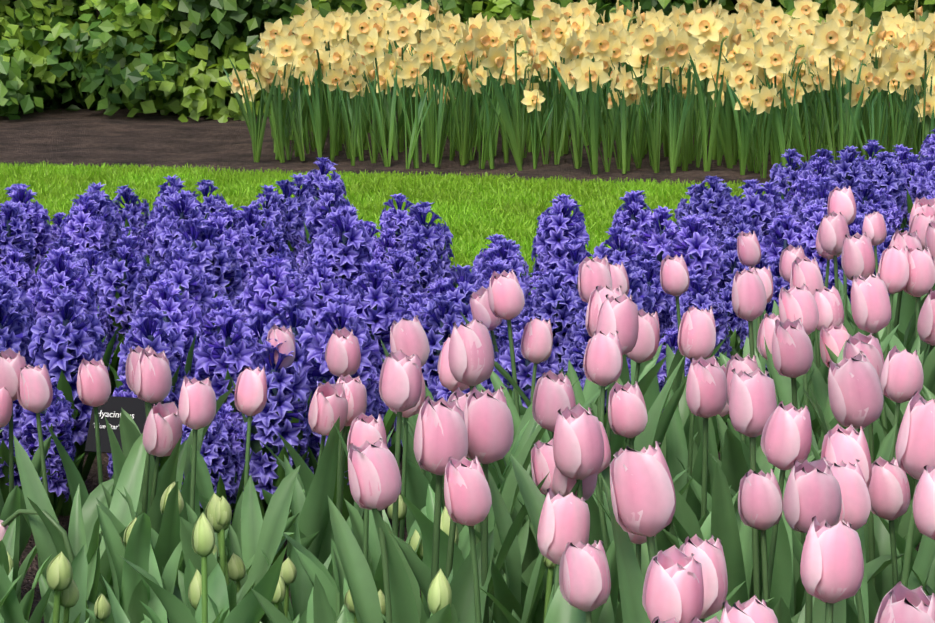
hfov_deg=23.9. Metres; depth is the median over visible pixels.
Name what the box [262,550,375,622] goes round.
tulip bud leaves
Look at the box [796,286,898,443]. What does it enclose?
pink tulip
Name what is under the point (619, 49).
daffodil
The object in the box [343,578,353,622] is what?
tulip bud leaves
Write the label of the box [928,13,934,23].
daffodil
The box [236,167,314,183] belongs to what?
lawn edge grass
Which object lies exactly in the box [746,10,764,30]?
daffodil
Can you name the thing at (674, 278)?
pink tulip
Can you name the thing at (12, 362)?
pink tulip
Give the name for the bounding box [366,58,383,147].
daffodil
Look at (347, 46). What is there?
daffodil
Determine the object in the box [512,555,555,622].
tulip bud
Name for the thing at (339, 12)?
daffodil
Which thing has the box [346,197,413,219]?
lawn grass
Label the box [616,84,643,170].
daffodil
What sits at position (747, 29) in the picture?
daffodil
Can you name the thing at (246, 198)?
lawn grass
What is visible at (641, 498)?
pink tulip
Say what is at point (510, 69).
daffodil
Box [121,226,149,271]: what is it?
hyacinth
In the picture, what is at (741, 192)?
lawn grass
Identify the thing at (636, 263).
hyacinth
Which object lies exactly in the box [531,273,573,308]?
hyacinth
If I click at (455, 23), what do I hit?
daffodil
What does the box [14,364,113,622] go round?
pink tulip
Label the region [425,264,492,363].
hyacinth
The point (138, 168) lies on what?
lawn grass
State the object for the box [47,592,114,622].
tulip bud leaves
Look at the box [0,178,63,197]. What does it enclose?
lawn grass
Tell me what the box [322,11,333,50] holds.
daffodil
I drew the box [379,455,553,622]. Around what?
pink tulip
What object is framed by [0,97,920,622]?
soil
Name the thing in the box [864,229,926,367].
pink tulip
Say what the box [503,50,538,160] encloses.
daffodil
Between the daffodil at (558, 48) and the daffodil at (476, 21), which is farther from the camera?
the daffodil at (476, 21)
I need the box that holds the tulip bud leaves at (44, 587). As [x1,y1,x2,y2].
[38,527,101,622]
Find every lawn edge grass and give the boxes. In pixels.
[0,160,50,175]
[24,162,110,177]
[82,164,154,180]
[132,165,207,180]
[181,166,270,183]
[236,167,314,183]
[286,170,375,183]
[346,171,435,184]
[403,171,493,190]
[466,174,551,188]
[519,175,604,191]
[580,177,661,192]
[638,178,724,195]
[707,180,764,196]
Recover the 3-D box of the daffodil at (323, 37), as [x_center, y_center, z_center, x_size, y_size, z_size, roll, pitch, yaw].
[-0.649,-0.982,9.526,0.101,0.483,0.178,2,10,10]
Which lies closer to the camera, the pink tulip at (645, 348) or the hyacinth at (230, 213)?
the pink tulip at (645, 348)
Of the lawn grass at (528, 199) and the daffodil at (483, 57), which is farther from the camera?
the daffodil at (483, 57)
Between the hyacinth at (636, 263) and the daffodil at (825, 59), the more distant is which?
the daffodil at (825, 59)
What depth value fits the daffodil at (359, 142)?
8.79 m
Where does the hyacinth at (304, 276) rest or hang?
on the soil
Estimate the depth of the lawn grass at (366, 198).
7.15 m
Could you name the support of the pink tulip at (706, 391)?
on the soil
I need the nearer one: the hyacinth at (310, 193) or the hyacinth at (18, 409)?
the hyacinth at (18, 409)
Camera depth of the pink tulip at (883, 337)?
3.60 m
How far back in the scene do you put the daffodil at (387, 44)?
9.88 m
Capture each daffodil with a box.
[222,66,253,135]
[229,58,281,161]
[237,79,265,160]
[249,50,284,162]
[253,18,289,125]
[257,33,268,50]
[262,45,273,137]
[265,43,293,145]
[268,34,305,159]
[272,74,304,160]
[274,63,297,152]
[276,64,304,159]
[281,75,308,141]
[282,19,298,38]
[282,64,294,142]
[288,42,325,151]
[290,0,318,24]
[290,76,317,139]
[291,50,316,153]
[292,9,315,102]
[292,57,321,156]
[293,66,307,149]
[296,19,344,155]
[300,68,321,157]
[307,86,316,147]
[310,14,344,92]
[313,69,341,150]
[314,50,348,153]
[320,35,325,117]
[321,39,354,139]
[321,68,349,160]
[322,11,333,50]
[326,12,375,128]
[326,17,351,47]
[326,59,354,158]
[328,43,364,156]
[330,13,360,135]
[331,6,350,19]
[336,74,366,165]
[339,54,367,160]
[340,36,359,144]
[342,40,376,143]
[347,61,378,153]
[349,10,359,53]
[349,55,377,162]
[350,28,396,166]
[353,45,387,152]
[362,79,369,149]
[363,50,402,159]
[365,0,391,16]
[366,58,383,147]
[369,5,396,48]
[369,67,397,159]
[373,13,409,128]
[382,47,400,128]
[384,50,424,147]
[385,39,406,147]
[385,70,415,155]
[386,8,398,34]
[386,12,400,32]
[386,34,395,48]
[387,16,417,150]
[389,5,400,44]
[389,53,435,168]
[392,57,425,167]
[398,66,412,151]
[400,3,444,111]
[400,78,425,148]
[402,2,435,99]
[406,0,422,30]
[406,29,447,153]
[406,43,422,133]
[410,28,436,96]
[410,39,445,163]
[421,76,435,161]
[422,18,434,31]
[424,30,449,125]
[428,55,467,167]
[429,0,452,71]
[429,20,437,28]
[433,43,455,158]
[435,72,458,150]
[435,83,455,155]
[436,11,452,27]
[438,13,465,77]
[438,42,466,160]
[440,38,479,164]
[441,27,460,108]
[442,21,486,154]
[444,40,483,159]
[450,71,458,117]
[451,41,486,135]
[457,22,489,147]
[457,68,483,163]
[459,16,506,130]
[459,72,491,151]
[462,57,480,146]
[463,42,507,168]
[466,69,502,168]
[468,12,495,140]
[475,17,532,170]
[476,32,508,109]
[476,65,499,159]
[477,23,509,155]
[492,59,514,162]
[497,14,517,54]
[500,84,511,151]
[501,20,523,89]
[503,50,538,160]
[504,56,528,163]
[505,48,538,157]
[507,18,536,147]
[508,35,537,134]
[516,30,543,151]
[520,59,534,113]
[520,80,545,151]
[521,89,556,168]
[523,57,556,159]
[531,13,557,142]
[531,53,571,163]
[532,0,557,18]
[532,30,582,150]
[533,64,557,150]
[534,42,573,164]
[535,4,568,97]
[541,38,568,155]
[541,80,565,107]
[547,57,609,174]
[550,28,594,153]
[554,16,577,126]
[554,61,567,109]
[555,60,585,168]
[559,74,591,166]
[560,35,577,130]
[561,2,572,24]
[565,0,596,97]
[565,12,601,145]
[573,56,589,154]
[578,26,616,142]
[578,37,599,147]
[580,28,605,142]
[583,14,605,88]
[585,23,612,130]
[585,65,620,171]
[586,59,609,157]
[592,3,599,25]
[598,10,628,71]
[599,63,637,168]
[599,73,613,151]
[600,20,630,140]
[600,22,616,142]
[600,89,621,146]
[601,36,628,157]
[606,28,627,130]
[608,0,622,22]
[608,24,624,64]
[608,64,650,167]
[609,0,635,19]
[609,8,630,71]
[610,24,662,156]
[610,71,643,173]
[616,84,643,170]
[621,32,634,124]
[622,35,641,153]
[625,47,665,158]
[626,34,655,157]
[627,2,644,31]
[627,29,682,172]
[629,23,637,34]
[639,68,669,169]
[640,9,672,31]
[642,61,678,165]
[642,80,657,153]
[643,16,666,127]
[643,58,695,166]
[645,6,655,18]
[652,65,683,166]
[656,60,692,172]
[656,90,668,156]
[659,27,683,105]
[660,61,685,148]
[665,65,691,153]
[666,21,679,35]
[666,28,698,170]
[667,75,697,163]
[669,4,687,26]
[669,59,689,76]
[678,10,694,36]
[683,59,697,135]
[684,16,730,157]
[687,9,724,160]
[687,54,713,142]
[688,0,701,14]
[688,16,741,170]
[689,58,732,168]
[691,55,713,167]
[694,44,708,145]
[698,34,727,159]
[702,2,728,15]
[703,46,732,153]
[711,87,734,165]
[713,0,721,17]
[714,11,732,34]
[721,44,747,159]
[722,53,772,162]
[723,37,764,146]
[725,77,758,174]
[726,48,759,170]
[728,8,755,24]
[728,65,757,162]
[729,85,780,177]
[731,87,745,164]
[734,0,755,13]
[737,13,759,141]
[740,37,756,109]
[743,76,771,172]
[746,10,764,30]
[752,0,775,41]
[753,21,761,39]
[754,66,796,153]
[756,41,795,166]
[756,113,761,150]
[757,72,803,167]
[758,23,787,118]
[759,6,791,34]
[759,45,813,177]
[760,39,794,164]
[765,63,791,166]
[771,30,804,149]
[777,90,793,160]
[780,30,814,121]
[786,65,810,126]
[786,79,822,169]
[788,46,808,148]
[790,13,817,127]
[792,0,820,20]
[793,18,849,162]
[797,61,814,153]
[799,20,815,36]
[800,65,833,142]
[801,58,845,141]
[804,65,846,170]
[804,66,821,154]
[808,39,836,149]
[809,9,844,117]
[809,64,816,130]
[809,96,817,150]
[810,40,855,159]
[814,47,851,163]
[814,56,869,160]
[824,18,849,39]
[832,0,858,25]
[833,45,864,158]
[834,80,868,157]
[835,88,856,142]
[844,15,886,92]
[844,63,876,157]
[845,14,870,31]
[845,23,856,40]
[845,39,863,156]
[846,84,887,159]
[850,28,867,40]
[850,62,878,151]
[852,8,871,22]
[855,38,872,151]
[859,31,886,142]
[860,47,909,157]
[862,65,878,131]
[864,64,899,110]
[866,53,877,110]
[866,65,905,153]
[868,44,898,139]
[870,41,888,102]
[870,90,878,133]
[872,23,884,98]
[874,32,902,151]
[876,48,905,151]
[880,22,905,138]
[882,6,903,22]
[884,13,913,35]
[884,71,901,152]
[885,31,929,151]
[888,85,914,147]
[892,81,923,153]
[893,60,923,155]
[894,53,928,150]
[895,25,910,97]
[896,100,934,159]
[897,33,914,115]
[903,29,931,155]
[904,14,915,33]
[905,0,922,20]
[905,59,931,159]
[906,55,926,85]
[906,93,929,155]
[914,16,934,33]
[915,89,934,138]
[916,24,932,34]
[920,77,934,123]
[922,57,934,78]
[926,29,934,57]
[926,52,934,60]
[926,76,934,95]
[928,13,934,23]
[928,59,934,77]
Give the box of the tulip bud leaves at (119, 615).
[102,576,224,622]
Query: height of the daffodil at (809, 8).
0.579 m
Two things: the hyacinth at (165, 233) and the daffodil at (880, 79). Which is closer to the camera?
the hyacinth at (165, 233)
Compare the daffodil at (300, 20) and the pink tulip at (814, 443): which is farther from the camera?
the daffodil at (300, 20)
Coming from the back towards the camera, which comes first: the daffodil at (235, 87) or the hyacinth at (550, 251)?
the daffodil at (235, 87)
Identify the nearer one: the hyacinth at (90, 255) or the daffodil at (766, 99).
the hyacinth at (90, 255)
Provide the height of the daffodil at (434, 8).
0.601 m
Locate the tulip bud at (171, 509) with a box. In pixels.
[123,481,183,622]
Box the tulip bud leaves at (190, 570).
[163,537,287,619]
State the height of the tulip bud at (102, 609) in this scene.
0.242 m
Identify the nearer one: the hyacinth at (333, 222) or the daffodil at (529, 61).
the hyacinth at (333, 222)
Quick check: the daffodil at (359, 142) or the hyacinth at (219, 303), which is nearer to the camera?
the hyacinth at (219, 303)
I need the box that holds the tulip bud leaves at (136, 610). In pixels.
[87,579,149,622]
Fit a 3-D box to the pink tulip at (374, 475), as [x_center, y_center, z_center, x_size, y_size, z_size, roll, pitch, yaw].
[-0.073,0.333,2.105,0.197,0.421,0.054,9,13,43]
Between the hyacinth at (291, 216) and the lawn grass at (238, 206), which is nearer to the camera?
the hyacinth at (291, 216)
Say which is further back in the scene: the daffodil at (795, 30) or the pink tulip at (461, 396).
the daffodil at (795, 30)
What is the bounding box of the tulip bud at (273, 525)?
[180,464,300,602]
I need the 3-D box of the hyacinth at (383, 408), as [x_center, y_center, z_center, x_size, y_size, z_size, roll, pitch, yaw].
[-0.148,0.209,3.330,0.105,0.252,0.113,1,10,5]
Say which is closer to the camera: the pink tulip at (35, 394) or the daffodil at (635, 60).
the pink tulip at (35, 394)
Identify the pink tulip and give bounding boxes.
[0,348,50,603]
[0,387,12,427]
[0,433,146,604]
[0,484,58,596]
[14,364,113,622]
[47,358,113,546]
[101,401,181,550]
[105,349,186,516]
[116,375,293,574]
[119,345,234,502]
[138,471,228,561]
[190,366,304,562]
[231,324,312,512]
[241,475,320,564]
[258,327,394,529]
[262,381,347,583]
[278,373,387,582]
[283,412,426,622]
[328,438,451,622]
[333,374,425,587]
[368,349,421,622]
[372,396,493,622]
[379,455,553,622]
[380,315,468,599]
[380,398,537,596]
[383,387,548,621]
[393,386,580,622]
[402,334,507,534]
[406,319,578,607]
[413,385,529,489]
[451,386,608,576]
[461,286,501,354]
[466,370,575,622]
[476,269,580,466]
[479,466,596,622]
[488,469,609,622]
[490,367,597,441]
[492,461,544,601]
[494,361,606,430]
[500,475,606,526]
[509,403,618,622]
[511,317,573,448]
[513,255,656,414]
[530,330,687,497]
[531,438,555,594]
[537,487,589,596]
[542,429,549,442]
[547,293,684,509]
[559,540,613,622]
[567,285,668,462]
[585,474,695,602]
[590,308,686,600]
[593,486,730,540]
[595,421,656,622]
[601,441,721,622]
[601,464,738,551]
[602,381,705,542]
[606,262,661,411]
[615,348,697,545]
[623,414,697,546]
[628,532,655,569]
[631,337,726,413]
[631,536,744,608]
[633,542,774,604]
[642,545,703,622]
[652,616,678,622]
[660,254,726,383]
[662,368,904,610]
[664,306,728,538]
[672,462,752,606]
[677,364,759,517]
[678,401,811,619]
[679,534,727,622]
[686,355,772,533]
[689,409,711,496]
[690,616,733,622]
[710,318,874,541]
[716,353,821,598]
[719,313,814,472]
[720,595,777,622]
[726,231,767,374]
[727,418,762,601]
[729,469,804,615]
[732,268,778,448]
[732,336,820,435]
[738,469,814,622]
[741,439,804,617]
[748,266,772,373]
[763,300,828,373]
[764,283,847,533]
[766,293,844,377]
[779,244,804,281]
[783,457,845,622]
[790,256,827,444]
[791,611,800,622]
[792,423,896,566]
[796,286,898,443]
[800,516,863,622]
[801,404,897,545]
[803,332,912,537]
[808,351,908,611]
[811,218,844,338]
[811,283,827,380]
[811,322,879,459]
[811,345,923,571]
[818,211,849,291]
[818,318,894,341]
[819,340,846,449]
[821,424,871,622]
[824,273,934,532]
[826,459,870,622]
[827,186,856,319]
[841,232,934,348]
[847,310,855,329]
[849,391,934,622]
[853,245,908,361]
[862,211,886,274]
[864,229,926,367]
[868,457,934,622]
[874,581,934,622]
[877,420,915,484]
[878,327,885,342]
[878,516,917,578]
[879,289,934,431]
[883,287,934,356]
[884,396,902,425]
[886,247,934,351]
[889,331,905,351]
[891,283,934,320]
[898,197,934,365]
[908,213,934,351]
[910,334,919,356]
[910,566,933,595]
[913,465,934,593]
[923,385,934,400]
[925,220,934,256]
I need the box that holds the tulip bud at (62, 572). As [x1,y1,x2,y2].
[0,545,87,622]
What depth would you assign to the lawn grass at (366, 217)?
6.63 m
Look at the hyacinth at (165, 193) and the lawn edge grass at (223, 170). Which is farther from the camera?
the lawn edge grass at (223, 170)
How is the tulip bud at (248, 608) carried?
on the soil
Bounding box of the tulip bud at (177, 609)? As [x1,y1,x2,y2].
[118,551,229,622]
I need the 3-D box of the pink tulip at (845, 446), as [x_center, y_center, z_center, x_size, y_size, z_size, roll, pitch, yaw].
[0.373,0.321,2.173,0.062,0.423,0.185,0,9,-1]
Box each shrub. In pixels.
[0,0,151,112]
[0,0,173,98]
[0,0,290,121]
[1,0,526,122]
[259,0,713,53]
[457,0,933,40]
[601,0,780,18]
[637,0,934,32]
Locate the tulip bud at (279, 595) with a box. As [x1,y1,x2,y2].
[208,575,298,622]
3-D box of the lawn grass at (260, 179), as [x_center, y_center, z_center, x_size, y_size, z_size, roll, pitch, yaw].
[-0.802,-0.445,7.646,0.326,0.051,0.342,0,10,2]
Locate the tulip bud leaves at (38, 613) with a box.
[2,564,51,622]
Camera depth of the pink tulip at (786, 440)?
2.18 m
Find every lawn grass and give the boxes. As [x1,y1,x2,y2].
[0,162,65,178]
[0,169,62,188]
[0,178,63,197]
[0,188,70,204]
[0,197,68,212]
[0,208,64,222]
[28,172,130,188]
[29,179,135,198]
[34,162,132,178]
[43,189,142,205]
[44,197,145,218]
[46,207,141,223]
[101,168,210,189]
[107,178,218,196]
[112,186,230,206]
[118,164,209,178]
[137,199,238,214]
[189,172,281,188]
[196,178,302,198]
[218,189,294,207]
[219,196,265,210]
[267,171,362,188]
[278,182,374,200]
[315,189,390,207]
[345,169,447,189]
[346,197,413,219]
[356,179,457,197]
[357,208,408,233]
[370,221,430,237]
[374,187,485,210]
[377,234,465,257]
[381,197,500,221]
[422,209,509,230]
[426,172,519,187]
[427,218,527,244]
[436,179,543,199]
[448,250,468,266]
[450,259,472,271]
[451,236,532,259]
[451,249,537,272]
[457,189,557,211]
[476,198,584,221]
[482,207,601,231]
[496,219,611,245]
[513,179,626,202]
[522,235,610,257]
[535,188,635,209]
[567,199,673,221]
[583,211,676,230]
[609,180,694,200]
[623,189,690,208]
[650,200,683,215]
[691,181,765,198]
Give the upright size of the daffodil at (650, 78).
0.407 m
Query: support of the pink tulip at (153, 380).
on the soil
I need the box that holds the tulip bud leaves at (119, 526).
[96,498,230,590]
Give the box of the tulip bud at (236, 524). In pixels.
[198,491,299,562]
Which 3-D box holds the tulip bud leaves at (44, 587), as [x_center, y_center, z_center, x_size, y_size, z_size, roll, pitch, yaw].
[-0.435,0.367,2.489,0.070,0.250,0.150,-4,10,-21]
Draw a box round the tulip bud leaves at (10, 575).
[0,568,12,622]
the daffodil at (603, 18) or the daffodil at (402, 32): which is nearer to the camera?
the daffodil at (402, 32)
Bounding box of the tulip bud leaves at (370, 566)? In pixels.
[368,559,373,578]
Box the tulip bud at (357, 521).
[344,487,443,562]
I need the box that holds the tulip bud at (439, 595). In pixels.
[427,568,460,622]
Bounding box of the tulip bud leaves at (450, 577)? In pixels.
[419,568,452,622]
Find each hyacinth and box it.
[0,184,41,259]
[0,184,54,286]
[0,201,43,283]
[0,248,36,292]
[0,275,34,351]
[0,286,36,343]
[0,294,33,429]
[0,399,33,503]
[12,286,35,322]
[14,377,84,518]
[26,271,53,313]
[28,292,104,515]
[34,247,117,416]
[38,242,57,284]
[45,238,87,275]
[46,285,106,342]
[49,202,109,261]
[50,212,66,241]
[58,195,121,292]
[69,182,121,238]
[71,248,115,299]
[73,192,130,260]
[74,251,88,263]
[94,234,149,395]
[96,303,124,383]
[107,371,169,479]
[112,308,185,432]
[113,185,149,239]
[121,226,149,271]
[122,385,174,463]
[126,263,163,332]
[129,247,224,340]
[132,278,203,486]
[137,213,161,282]
[138,222,156,260]
[144,197,198,265]
[146,190,205,290]
[147,175,207,224]
[165,218,231,303]
[177,330,205,378]
[181,414,252,565]
[189,225,243,312]
[190,273,232,331]
[192,179,226,233]
[194,306,263,440]
[199,296,234,342]
[204,211,254,291]
[205,403,245,531]
[216,204,241,235]
[231,339,313,563]
[233,211,242,225]
[233,292,250,328]
[234,204,299,277]
[234,255,312,346]
[236,310,274,419]
[241,265,272,312]
[242,185,294,251]
[249,230,296,277]
[261,179,308,264]
[261,296,336,517]
[268,268,303,303]
[281,239,300,276]
[282,173,317,229]
[290,217,316,265]
[296,239,311,271]
[297,295,395,520]
[298,259,346,327]
[299,254,337,280]
[300,241,314,271]
[301,180,358,262]
[302,157,363,219]
[312,205,373,291]
[322,214,364,272]
[338,259,405,383]
[354,219,376,237]
[358,221,384,257]
[362,373,395,520]
[371,228,401,273]
[376,279,410,362]
[379,193,414,248]
[381,292,430,361]
[382,250,424,301]
[394,293,462,446]
[399,201,457,292]
[399,234,453,294]
[402,303,411,318]
[422,277,465,310]
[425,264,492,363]
[428,375,493,467]
[466,234,517,304]
[472,239,512,291]
[473,238,539,302]
[475,259,526,315]
[475,280,514,324]
[487,345,499,484]
[492,316,559,474]
[493,325,520,371]
[494,316,521,346]
[510,241,532,275]
[519,279,562,344]
[522,194,589,289]
[525,271,545,295]
[527,268,585,369]
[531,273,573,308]
[536,209,586,257]
[557,238,593,299]
[559,300,626,414]
[559,327,606,400]
[592,226,643,279]
[605,191,660,262]
[611,190,652,241]
[614,262,655,382]
[626,251,659,295]
[626,353,666,391]
[632,206,682,274]
[634,258,673,348]
[655,328,690,409]
[658,288,694,377]
[659,268,740,351]
[662,214,721,295]
[674,176,731,239]
[674,183,700,228]
[675,274,743,451]
[680,214,719,251]
[689,234,728,271]
[704,215,721,247]
[708,239,755,295]
[717,284,746,338]
[718,182,734,217]
[718,208,759,254]
[718,237,738,262]
[721,296,739,422]
[728,179,777,237]
[728,293,778,376]
[745,253,772,274]
[757,220,784,251]
[759,181,791,235]
[759,213,814,286]
[767,257,789,307]
[769,149,812,200]
[783,178,812,212]
[789,183,815,220]
[791,203,840,273]
[795,156,834,192]
[795,190,823,221]
[800,181,850,258]
[804,176,837,206]
[808,148,835,177]
[820,255,851,303]
[824,145,870,200]
[848,215,873,247]
[850,178,889,228]
[855,139,885,175]
[858,203,894,243]
[866,162,885,189]
[867,151,904,227]
[873,229,894,255]
[874,256,889,296]
[877,188,902,230]
[884,167,906,232]
[885,146,922,187]
[892,144,908,166]
[900,153,927,194]
[902,160,934,227]
[904,155,934,228]
[919,128,934,169]
[925,185,934,198]
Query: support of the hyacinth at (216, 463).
on the soil
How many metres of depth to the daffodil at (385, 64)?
8.74 m
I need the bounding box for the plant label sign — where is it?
[85,396,163,458]
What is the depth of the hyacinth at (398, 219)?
4.77 m
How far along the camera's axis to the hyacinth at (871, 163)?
5.84 m
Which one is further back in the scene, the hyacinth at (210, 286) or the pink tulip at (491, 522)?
the hyacinth at (210, 286)
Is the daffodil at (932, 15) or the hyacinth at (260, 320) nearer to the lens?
the hyacinth at (260, 320)
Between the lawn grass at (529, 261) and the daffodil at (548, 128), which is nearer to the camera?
the lawn grass at (529, 261)
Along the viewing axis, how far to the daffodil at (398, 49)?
9.17 m
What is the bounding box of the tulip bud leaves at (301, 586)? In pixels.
[290,518,332,619]
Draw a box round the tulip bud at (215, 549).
[213,545,217,557]
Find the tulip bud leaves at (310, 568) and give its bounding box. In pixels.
[294,538,383,622]
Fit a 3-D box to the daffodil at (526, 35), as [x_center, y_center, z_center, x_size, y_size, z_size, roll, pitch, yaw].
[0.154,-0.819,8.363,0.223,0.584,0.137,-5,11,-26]
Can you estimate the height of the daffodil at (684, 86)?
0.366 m
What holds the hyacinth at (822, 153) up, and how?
on the soil
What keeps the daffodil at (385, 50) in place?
on the soil
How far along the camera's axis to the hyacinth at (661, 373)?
3.58 m
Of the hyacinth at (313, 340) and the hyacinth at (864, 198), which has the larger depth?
the hyacinth at (864, 198)
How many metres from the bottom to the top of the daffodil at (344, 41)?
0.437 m
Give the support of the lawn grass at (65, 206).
on the lawn
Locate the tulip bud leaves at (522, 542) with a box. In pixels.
[490,518,537,613]
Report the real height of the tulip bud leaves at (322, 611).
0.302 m
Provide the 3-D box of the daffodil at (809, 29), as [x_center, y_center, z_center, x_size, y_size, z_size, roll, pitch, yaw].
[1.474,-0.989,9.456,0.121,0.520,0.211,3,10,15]
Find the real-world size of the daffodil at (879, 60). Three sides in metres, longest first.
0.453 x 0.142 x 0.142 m
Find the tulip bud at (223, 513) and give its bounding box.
[178,496,236,611]
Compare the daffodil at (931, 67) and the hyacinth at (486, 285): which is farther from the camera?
the daffodil at (931, 67)
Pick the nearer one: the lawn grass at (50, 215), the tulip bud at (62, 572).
the tulip bud at (62, 572)
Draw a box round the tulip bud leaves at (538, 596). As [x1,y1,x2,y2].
[489,580,543,622]
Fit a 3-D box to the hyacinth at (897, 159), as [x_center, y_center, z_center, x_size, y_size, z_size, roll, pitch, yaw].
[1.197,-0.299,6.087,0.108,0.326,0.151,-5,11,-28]
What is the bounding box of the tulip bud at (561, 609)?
[544,586,585,622]
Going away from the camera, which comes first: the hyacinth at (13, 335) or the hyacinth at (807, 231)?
the hyacinth at (13, 335)
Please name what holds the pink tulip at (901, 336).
on the soil
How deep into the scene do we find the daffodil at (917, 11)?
10.06 m
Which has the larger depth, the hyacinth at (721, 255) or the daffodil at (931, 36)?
the daffodil at (931, 36)
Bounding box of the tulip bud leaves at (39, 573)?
[32,553,52,588]
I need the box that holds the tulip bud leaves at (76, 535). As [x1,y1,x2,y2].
[28,485,143,599]
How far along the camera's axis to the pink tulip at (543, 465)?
2.32 m
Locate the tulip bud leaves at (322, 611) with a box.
[250,574,347,622]
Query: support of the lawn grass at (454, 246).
on the lawn
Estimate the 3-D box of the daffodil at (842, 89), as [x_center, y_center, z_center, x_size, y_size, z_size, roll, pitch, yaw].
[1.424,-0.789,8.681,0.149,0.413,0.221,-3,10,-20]
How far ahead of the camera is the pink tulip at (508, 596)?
2.38 m
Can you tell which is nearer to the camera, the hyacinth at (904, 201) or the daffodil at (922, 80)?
the hyacinth at (904, 201)
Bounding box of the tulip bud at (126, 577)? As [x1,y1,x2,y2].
[97,505,204,622]
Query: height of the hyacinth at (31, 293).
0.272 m
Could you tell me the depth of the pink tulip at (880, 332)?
3.62 m
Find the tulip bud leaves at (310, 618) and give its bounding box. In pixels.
[307,588,313,622]
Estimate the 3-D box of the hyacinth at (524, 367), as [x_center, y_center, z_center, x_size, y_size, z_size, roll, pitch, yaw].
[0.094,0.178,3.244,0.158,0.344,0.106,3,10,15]
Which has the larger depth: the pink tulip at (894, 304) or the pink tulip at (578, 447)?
the pink tulip at (894, 304)
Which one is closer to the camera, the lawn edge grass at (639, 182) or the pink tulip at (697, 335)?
the pink tulip at (697, 335)
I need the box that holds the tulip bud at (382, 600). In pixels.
[336,589,385,618]
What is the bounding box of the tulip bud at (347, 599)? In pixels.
[333,549,356,622]
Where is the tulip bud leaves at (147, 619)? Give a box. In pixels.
[143,613,151,622]
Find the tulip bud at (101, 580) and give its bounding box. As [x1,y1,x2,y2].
[99,537,122,597]
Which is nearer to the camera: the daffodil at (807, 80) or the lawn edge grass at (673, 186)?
the lawn edge grass at (673, 186)
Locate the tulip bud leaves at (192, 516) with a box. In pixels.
[186,503,254,575]
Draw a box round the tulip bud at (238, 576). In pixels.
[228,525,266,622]
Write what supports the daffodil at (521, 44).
on the soil
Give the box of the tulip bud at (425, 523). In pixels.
[401,484,503,618]
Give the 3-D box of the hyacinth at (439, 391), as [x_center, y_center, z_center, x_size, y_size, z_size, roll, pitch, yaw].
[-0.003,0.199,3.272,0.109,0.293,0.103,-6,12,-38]
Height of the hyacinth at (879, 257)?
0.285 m
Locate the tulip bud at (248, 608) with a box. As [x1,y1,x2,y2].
[140,512,287,622]
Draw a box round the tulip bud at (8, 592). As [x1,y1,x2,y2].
[0,574,22,607]
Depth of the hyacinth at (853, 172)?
5.32 m
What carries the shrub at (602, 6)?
on the soil
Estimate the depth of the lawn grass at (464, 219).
6.60 m
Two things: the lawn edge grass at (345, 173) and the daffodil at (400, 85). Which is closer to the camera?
the lawn edge grass at (345, 173)
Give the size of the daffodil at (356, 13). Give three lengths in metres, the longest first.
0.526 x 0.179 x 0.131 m
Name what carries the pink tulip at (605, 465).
on the soil
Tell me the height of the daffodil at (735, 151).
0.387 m
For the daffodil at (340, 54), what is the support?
on the soil
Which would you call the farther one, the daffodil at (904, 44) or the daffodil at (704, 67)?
the daffodil at (904, 44)
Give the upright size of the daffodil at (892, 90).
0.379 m
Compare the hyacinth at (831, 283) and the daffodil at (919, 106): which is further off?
the daffodil at (919, 106)
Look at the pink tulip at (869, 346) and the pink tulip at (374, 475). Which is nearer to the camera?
the pink tulip at (374, 475)
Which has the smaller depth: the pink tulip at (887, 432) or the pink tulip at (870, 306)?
the pink tulip at (887, 432)
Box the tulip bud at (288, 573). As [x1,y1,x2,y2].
[267,556,296,622]
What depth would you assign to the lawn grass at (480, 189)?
7.35 m
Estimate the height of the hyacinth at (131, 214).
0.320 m
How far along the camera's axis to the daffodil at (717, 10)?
9.57 m
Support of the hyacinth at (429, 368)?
on the soil
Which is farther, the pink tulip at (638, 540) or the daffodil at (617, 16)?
the daffodil at (617, 16)
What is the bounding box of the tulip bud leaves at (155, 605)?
[86,543,224,622]
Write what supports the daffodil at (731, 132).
on the soil
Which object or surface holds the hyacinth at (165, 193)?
on the soil
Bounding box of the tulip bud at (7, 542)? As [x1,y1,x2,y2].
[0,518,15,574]
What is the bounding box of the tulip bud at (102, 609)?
[94,594,110,622]
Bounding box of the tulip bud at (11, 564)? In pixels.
[7,552,13,572]
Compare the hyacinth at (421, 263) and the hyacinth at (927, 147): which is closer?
the hyacinth at (421, 263)
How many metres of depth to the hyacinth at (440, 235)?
4.55 m
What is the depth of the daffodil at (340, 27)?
9.55 m
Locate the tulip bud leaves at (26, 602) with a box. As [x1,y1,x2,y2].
[20,588,33,620]
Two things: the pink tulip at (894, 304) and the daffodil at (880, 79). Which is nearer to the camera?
the pink tulip at (894, 304)
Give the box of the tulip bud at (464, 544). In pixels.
[408,525,475,622]
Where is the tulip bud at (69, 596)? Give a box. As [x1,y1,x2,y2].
[4,579,80,622]
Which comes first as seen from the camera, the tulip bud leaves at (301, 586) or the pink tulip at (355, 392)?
the tulip bud leaves at (301, 586)
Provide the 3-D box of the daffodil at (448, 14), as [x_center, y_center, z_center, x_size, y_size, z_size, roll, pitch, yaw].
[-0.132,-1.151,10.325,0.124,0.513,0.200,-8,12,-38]
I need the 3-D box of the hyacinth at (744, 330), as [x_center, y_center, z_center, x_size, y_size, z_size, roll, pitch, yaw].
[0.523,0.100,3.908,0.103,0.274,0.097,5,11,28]
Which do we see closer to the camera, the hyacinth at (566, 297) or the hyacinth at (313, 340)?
the hyacinth at (313, 340)
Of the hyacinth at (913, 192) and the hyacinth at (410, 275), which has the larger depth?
the hyacinth at (913, 192)
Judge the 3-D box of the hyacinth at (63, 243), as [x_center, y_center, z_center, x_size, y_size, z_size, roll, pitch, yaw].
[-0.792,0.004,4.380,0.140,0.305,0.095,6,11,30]

